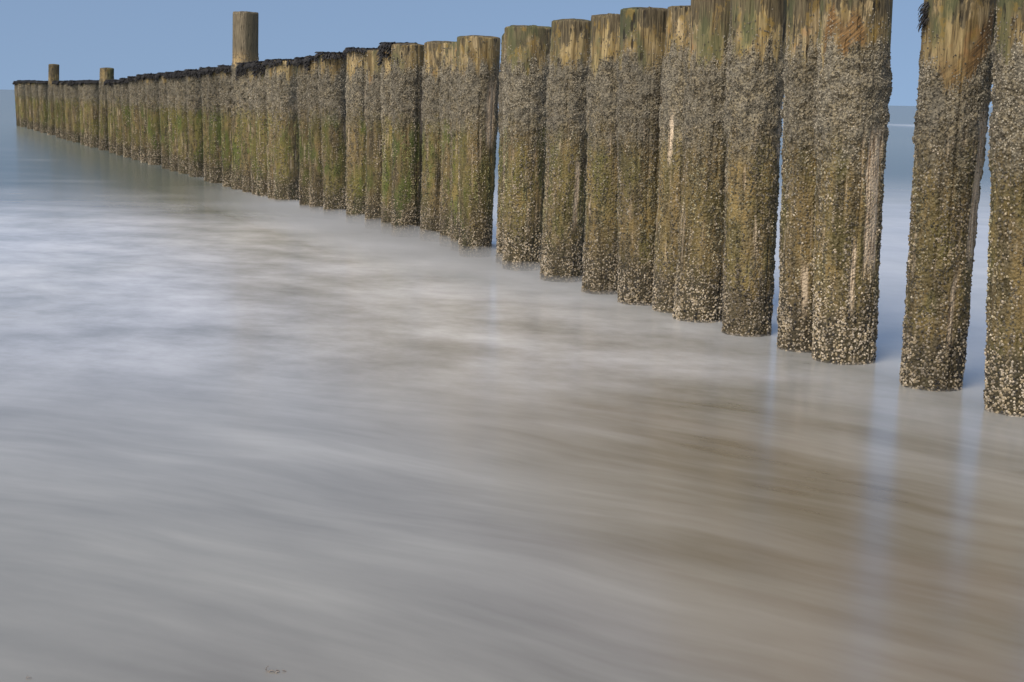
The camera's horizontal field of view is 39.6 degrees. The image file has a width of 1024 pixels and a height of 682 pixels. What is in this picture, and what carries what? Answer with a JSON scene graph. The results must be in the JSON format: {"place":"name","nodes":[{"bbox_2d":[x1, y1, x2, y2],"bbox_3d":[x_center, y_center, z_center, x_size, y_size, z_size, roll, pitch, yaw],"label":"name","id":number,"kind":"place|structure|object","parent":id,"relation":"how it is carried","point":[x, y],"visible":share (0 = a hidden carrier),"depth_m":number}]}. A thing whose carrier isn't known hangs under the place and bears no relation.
{"place":"outdoors","nodes":[
{"label":"outdoors","id":0,"kind":"place"},
{"bbox_2d":[265,666,286,672],"bbox_3d":[-0.467,0.655,2.823,0.047,0.021,0.012,1,10,0],"label":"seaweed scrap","id":1,"kind":"object","parent":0,"point":[274,671],"visible":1,"depth_m":2.82},
{"bbox_2d":[0,0,992,106],"label":"sky","id":2,"kind":"structure","parent":0,"point":[130,37]},
{"bbox_2d":[0,89,1023,681],"bbox_3d":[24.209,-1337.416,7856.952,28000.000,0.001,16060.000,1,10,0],"label":"sea water","id":3,"kind":"structure","parent":0,"point":[246,437],"depth_m":4.40},
{"bbox_2d":[12,81,19,125],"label":"wooden pile","id":4,"kind":"object","parent":3,"relation":"on","point":[16,103],"visible":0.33,"depth_m":44.77},
{"bbox_2d":[16,80,26,126],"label":"wooden pile","id":5,"kind":"object","parent":3,"relation":"on","point":[22,104],"visible":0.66,"depth_m":43.57},
{"bbox_2d":[23,80,33,128],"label":"wooden pile","id":6,"kind":"object","parent":3,"relation":"on","point":[29,105],"visible":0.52,"depth_m":41.24},
{"bbox_2d":[29,80,39,130],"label":"wooden pile","id":7,"kind":"object","parent":3,"relation":"on","point":[36,107],"visible":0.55,"depth_m":39.57},
{"bbox_2d":[36,80,47,132],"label":"wooden pile","id":8,"kind":"object","parent":3,"relation":"on","point":[43,97],"visible":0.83,"depth_m":37.84},
{"bbox_2d":[47,64,58,134],"bbox_3d":[-11.699,-5.929,36.282,0.344,2.242,0.314,-5,11,-31],"label":"wooden post","id":9,"kind":"object","parent":3,"relation":"in","point":[53,72],"visible":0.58,"depth_m":36.12},
{"bbox_2d":[51,80,60,137],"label":"wooden pile","id":10,"kind":"object","parent":3,"relation":"on","point":[57,109],"visible":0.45,"depth_m":34.39},
{"bbox_2d":[56,80,68,138],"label":"wooden pile","id":11,"kind":"object","parent":3,"relation":"on","point":[62,111],"visible":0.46,"depth_m":33.45},
{"bbox_2d":[61,80,72,140],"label":"wooden pile","id":12,"kind":"object","parent":3,"relation":"on","point":[68,113],"visible":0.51,"depth_m":32.41},
{"bbox_2d":[67,80,80,142],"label":"wooden pile","id":13,"kind":"object","parent":3,"relation":"on","point":[75,108],"visible":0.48,"depth_m":31.37},
{"bbox_2d":[76,80,84,144],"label":"wooden pile","id":14,"kind":"object","parent":3,"relation":"on","point":[80,91],"visible":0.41,"depth_m":30.02},
{"bbox_2d":[79,80,89,145],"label":"wooden pile","id":15,"kind":"object","parent":3,"relation":"on","point":[85,113],"visible":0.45,"depth_m":29.41},
{"bbox_2d":[84,79,98,147],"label":"wooden pile","id":16,"kind":"object","parent":3,"relation":"on","point":[92,86],"visible":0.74,"depth_m":28.70},
{"bbox_2d":[98,67,113,149],"bbox_3d":[-7.868,-4.276,27.604,0.322,2.035,0.304,-8,13,-43],"label":"wooden post","id":17,"kind":"object","parent":3,"relation":"in","point":[106,73],"visible":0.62,"depth_m":27.46},
{"bbox_2d":[104,79,116,152],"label":"wooden pile","id":18,"kind":"object","parent":3,"relation":"on","point":[111,115],"visible":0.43,"depth_m":26.19},
{"bbox_2d":[111,79,122,155],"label":"wooden pile","id":19,"kind":"object","parent":3,"relation":"on","point":[118,117],"visible":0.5,"depth_m":25.39},
{"bbox_2d":[118,78,131,157],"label":"wooden pile","id":20,"kind":"object","parent":3,"relation":"on","point":[125,109],"visible":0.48,"depth_m":24.60},
{"bbox_2d":[126,76,140,159],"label":"wooden pile","id":21,"kind":"object","parent":3,"relation":"on","point":[134,118],"visible":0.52,"depth_m":23.76},
{"bbox_2d":[135,74,147,162],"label":"wooden pile","id":22,"kind":"object","parent":3,"relation":"on","point":[141,95],"visible":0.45,"depth_m":22.94},
{"bbox_2d":[142,73,161,164],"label":"wooden pile","id":23,"kind":"object","parent":3,"relation":"on","point":[153,119],"visible":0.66,"depth_m":22.27},
{"bbox_2d":[155,72,169,168],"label":"wooden pile","id":24,"kind":"object","parent":3,"relation":"on","point":[164,119],"visible":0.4,"depth_m":21.16},
{"bbox_2d":[163,72,177,170],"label":"wooden pile","id":25,"kind":"object","parent":3,"relation":"on","point":[172,123],"visible":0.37,"depth_m":20.57},
{"bbox_2d":[172,70,188,173],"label":"wooden pile","id":26,"kind":"object","parent":3,"relation":"on","point":[178,76],"visible":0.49,"depth_m":19.97},
{"bbox_2d":[182,69,203,176],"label":"wooden pile","id":27,"kind":"object","parent":3,"relation":"on","point":[195,123],"visible":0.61,"depth_m":19.26},
{"bbox_2d":[197,67,209,180],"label":"wooden pile","id":28,"kind":"object","parent":3,"relation":"on","point":[203,80],"visible":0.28,"depth_m":18.35},
{"bbox_2d":[202,66,221,182],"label":"wooden pile","id":29,"kind":"object","parent":3,"relation":"on","point":[214,127],"visible":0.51,"depth_m":18.01},
{"bbox_2d":[215,64,231,186],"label":"wooden pile","id":30,"kind":"object","parent":3,"relation":"on","point":[225,88],"visible":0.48,"depth_m":17.31},
{"bbox_2d":[235,62,251,192],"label":"wooden pile","id":31,"kind":"object","parent":3,"relation":"on","point":[242,74],"visible":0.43,"depth_m":16.36},
{"bbox_2d":[231,11,258,189],"bbox_3d":[-3.182,-2.632,16.955,0.340,2.539,0.318,10,13,43],"label":"wooden post","id":32,"kind":"object","parent":3,"relation":"in","point":[245,38],"visible":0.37,"depth_m":16.75},
{"bbox_2d":[244,62,256,194],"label":"wooden pile","id":33,"kind":"object","parent":3,"relation":"on","point":[252,120],"visible":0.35,"depth_m":15.96},
{"bbox_2d":[251,61,267,196],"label":"wooden pile","id":34,"kind":"object","parent":3,"relation":"on","point":[258,69],"visible":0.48,"depth_m":15.71},
{"bbox_2d":[261,59,273,199],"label":"wooden pile","id":35,"kind":"object","parent":3,"relation":"on","point":[268,103],"visible":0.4,"depth_m":15.28},
{"bbox_2d":[268,58,298,202],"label":"wooden pile","id":36,"kind":"object","parent":3,"relation":"on","point":[285,133],"visible":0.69,"depth_m":14.99},
{"bbox_2d":[292,57,309,209],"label":"wooden pile","id":37,"kind":"object","parent":3,"relation":"on","point":[301,93],"visible":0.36,"depth_m":14.09},
{"bbox_2d":[303,55,323,212],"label":"wooden pile","id":38,"kind":"object","parent":3,"relation":"on","point":[311,64],"visible":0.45,"depth_m":13.73},
{"bbox_2d":[314,51,346,216],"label":"wooden pile","id":39,"kind":"object","parent":3,"relation":"on","point":[332,68],"visible":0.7,"depth_m":13.29},
{"bbox_2d":[343,47,376,223],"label":"wooden pile","id":40,"kind":"object","parent":3,"relation":"on","point":[355,130],"visible":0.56,"depth_m":12.64},
{"bbox_2d":[364,49,381,229],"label":"wooden pile","id":41,"kind":"object","parent":3,"relation":"on","point":[373,167],"visible":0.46,"depth_m":12.13},
{"bbox_2d":[376,42,417,233],"bbox_3d":[-0.954,-1.465,11.877,0.362,2.024,0.366,1,10,0],"label":"wooden pile","id":42,"kind":"object","parent":3,"relation":"on","point":[384,52],"visible":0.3,"depth_m":11.74},
{"bbox_2d":[390,43,423,236],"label":"wooden pile","id":43,"kind":"object","parent":3,"relation":"on","point":[406,67],"visible":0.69,"depth_m":11.48},
{"bbox_2d":[419,41,453,241],"bbox_3d":[-0.574,-1.358,11.309,0.324,2.017,0.306,1,10,0],"label":"wooden pile","id":44,"kind":"object","parent":3,"relation":"on","point":[430,179],"visible":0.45,"depth_m":11.17},
{"bbox_2d":[439,42,451,246],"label":"wooden pile","id":45,"kind":"object","parent":3,"relation":"on","point":[444,203],"visible":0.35,"depth_m":10.82},
{"bbox_2d":[448,41,458,250],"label":"wooden pile","id":46,"kind":"object","parent":3,"relation":"on","point":[454,175],"visible":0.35,"depth_m":10.51},
{"bbox_2d":[456,35,500,256],"bbox_3d":[-0.252,-1.170,10.240,0.326,2.018,0.329,1,10,0],"label":"wooden pile","id":47,"kind":"object","parent":3,"relation":"on","point":[477,72],"visible":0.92,"depth_m":10.09},
{"bbox_2d":[495,34,503,263],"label":"wooden pile","id":48,"kind":"object","parent":3,"relation":"on","point":[499,242],"visible":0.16,"depth_m":9.79},
{"bbox_2d":[502,25,550,270],"bbox_3d":[0.091,-1.058,9.502,0.343,2.056,0.335,1,10,0],"label":"wooden pile","id":49,"kind":"object","parent":3,"relation":"on","point":[525,70],"visible":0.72,"depth_m":9.35},
{"bbox_2d":[540,18,590,282],"bbox_3d":[0.357,-0.971,8.965,0.355,2.074,0.334,1,10,0],"label":"wooden pile","id":50,"kind":"object","parent":3,"relation":"on","point":[564,209],"visible":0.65,"depth_m":8.82},
{"bbox_2d":[581,13,619,294],"bbox_3d":[0.579,-0.874,8.419,0.319,2.074,0.308,1,10,0],"label":"wooden pile","id":51,"kind":"object","parent":3,"relation":"on","point":[600,260],"visible":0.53,"depth_m":8.28},
{"bbox_2d":[616,6,666,305],"bbox_3d":[0.730,-0.808,8.002,0.330,2.091,0.318,1,10,0],"label":"wooden pile","id":52,"kind":"object","parent":3,"relation":"on","point":[642,36],"visible":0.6,"depth_m":7.84},
{"bbox_2d":[652,5,690,312],"bbox_3d":[0.929,-0.753,7.716,0.313,2.086,0.306,1,10,0],"label":"wooden pile","id":53,"kind":"object","parent":3,"relation":"on","point":[671,115],"visible":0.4,"depth_m":7.59},
{"bbox_2d":[672,0,729,322],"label":"wooden pile","id":54,"kind":"object","parent":3,"relation":"on","point":[698,293],"visible":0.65,"depth_m":7.29},
{"bbox_2d":[721,0,786,336],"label":"wooden pile","id":55,"kind":"object","parent":3,"relation":"on","point":[754,91],"visible":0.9,"depth_m":6.85},
{"bbox_2d":[776,0,819,352],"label":"wooden pile","id":56,"kind":"object","parent":3,"relation":"on","point":[798,113],"visible":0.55,"depth_m":6.45},
{"bbox_2d":[811,0,892,364],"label":"wooden pile","id":57,"kind":"object","parent":3,"relation":"on","point":[853,89],"visible":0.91,"depth_m":6.15},
{"bbox_2d":[899,0,996,391],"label":"wooden pile","id":58,"kind":"object","parent":3,"relation":"on","point":[953,100],"visible":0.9,"depth_m":5.60},
{"bbox_2d":[983,0,1023,416],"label":"wooden pile","id":59,"kind":"object","parent":3,"relation":"on","point":[1003,390],"visible":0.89,"depth_m":5.21}
]}

